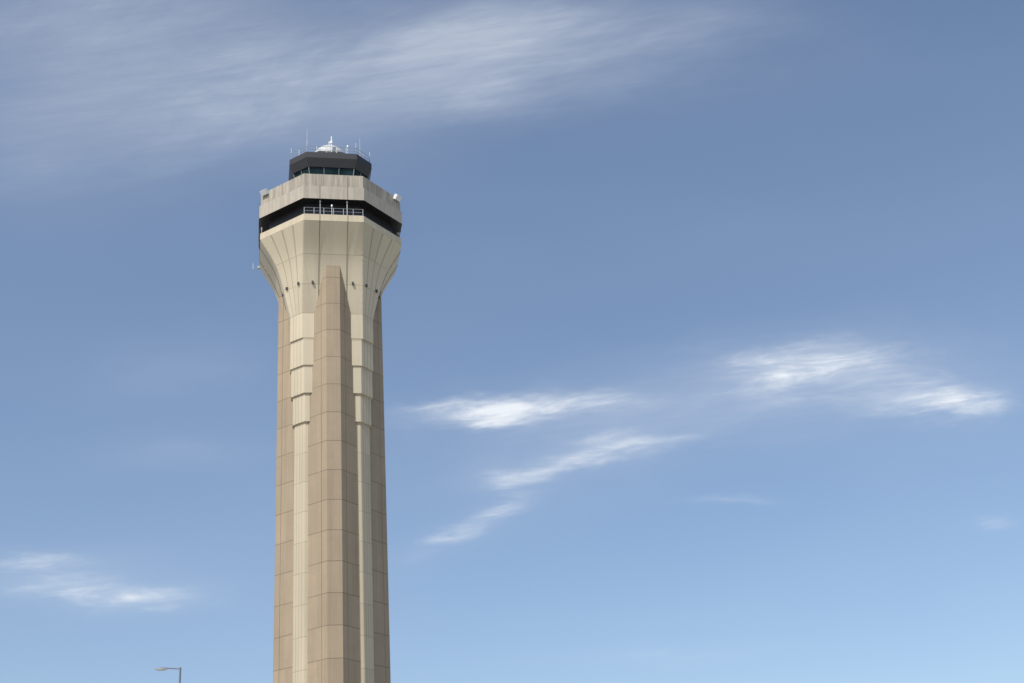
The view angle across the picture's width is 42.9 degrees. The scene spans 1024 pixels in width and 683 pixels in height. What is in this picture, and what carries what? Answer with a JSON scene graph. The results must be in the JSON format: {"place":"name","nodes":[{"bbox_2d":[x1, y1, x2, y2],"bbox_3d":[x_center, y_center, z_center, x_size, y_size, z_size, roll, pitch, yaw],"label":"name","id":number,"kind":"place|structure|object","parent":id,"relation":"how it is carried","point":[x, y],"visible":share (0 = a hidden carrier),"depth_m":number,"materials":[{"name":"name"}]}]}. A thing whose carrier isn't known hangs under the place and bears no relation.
{"place":"outdoors","nodes":[
{"label":"outdoors","id":0,"kind":"place"},
{"bbox_2d":[260,220,400,682],"bbox_3d":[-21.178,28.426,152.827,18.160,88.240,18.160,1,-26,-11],"label":"tower shaft","id":1,"kind":"object","parent":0,"point":[331,609],"visible":0.99,"depth_m":155.40,"materials":[{"name":"beige concrete"}]},
{"bbox_2d":[253,174,399,311],"bbox_3d":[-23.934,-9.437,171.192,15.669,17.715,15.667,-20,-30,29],"label":"flare fittings","id":2,"kind":"object","parent":1,"relation":"on","point":[298,283],"visible":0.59,"depth_m":166.87,"materials":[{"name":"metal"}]},
{"bbox_2d":[259,173,401,243],"bbox_3d":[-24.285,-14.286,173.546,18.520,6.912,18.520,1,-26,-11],"label":"tower head bands","id":3,"kind":"object","parent":1,"relation":"on","point":[284,205],"visible":0.57,"depth_m":166.68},
{"bbox_2d":[289,152,371,179],"bbox_3d":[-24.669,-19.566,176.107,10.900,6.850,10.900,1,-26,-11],"label":"control cab","id":4,"kind":"object","parent":3,"relation":"on","point":[329,163],"visible":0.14,"depth_m":172.59,"materials":[{"name":"black glass"}]},
{"bbox_2d":[291,136,369,161],"bbox_3d":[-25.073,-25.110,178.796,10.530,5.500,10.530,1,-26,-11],"label":"cab roof equipment","id":5,"kind":"object","parent":4,"relation":"on","point":[329,148],"visible":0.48,"depth_m":176.08,"materials":[{"name":"metal"}]},
{"bbox_2d":[261,200,399,236],"bbox_3d":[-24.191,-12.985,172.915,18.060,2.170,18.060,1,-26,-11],"label":"gallery railings","id":6,"kind":"object","parent":3,"relation":"on","point":[333,211],"visible":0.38,"depth_m":165.10,"materials":[{"name":"metal"}]},
{"bbox_2d":[260,189,401,201],"bbox_3d":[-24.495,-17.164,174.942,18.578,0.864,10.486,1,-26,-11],"label":"parapet floodlights","id":7,"kind":"object","parent":3,"relation":"on","point":[396,197],"visible":0.49,"depth_m":170.70,"materials":[{"name":"metal"}]},
{"bbox_2d":[0,0,1023,682],"label":"sky","id":8,"kind":"structure","parent":0,"point":[702,321],"materials":[{"name":"blue"}]},
{"bbox_3d":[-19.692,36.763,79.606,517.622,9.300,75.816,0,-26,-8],"label":"elevated roadway","id":9,"kind":"structure","parent":0,"visible":0},
{"bbox_2d":[155,667,180,682],"bbox_3d":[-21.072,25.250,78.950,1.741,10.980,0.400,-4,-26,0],"label":"street lamp","id":10,"kind":"object","parent":9,"relation":"on","point":[162,668],"visible":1,"depth_m":81.18,"materials":[{"name":"white metal"}]}
]}

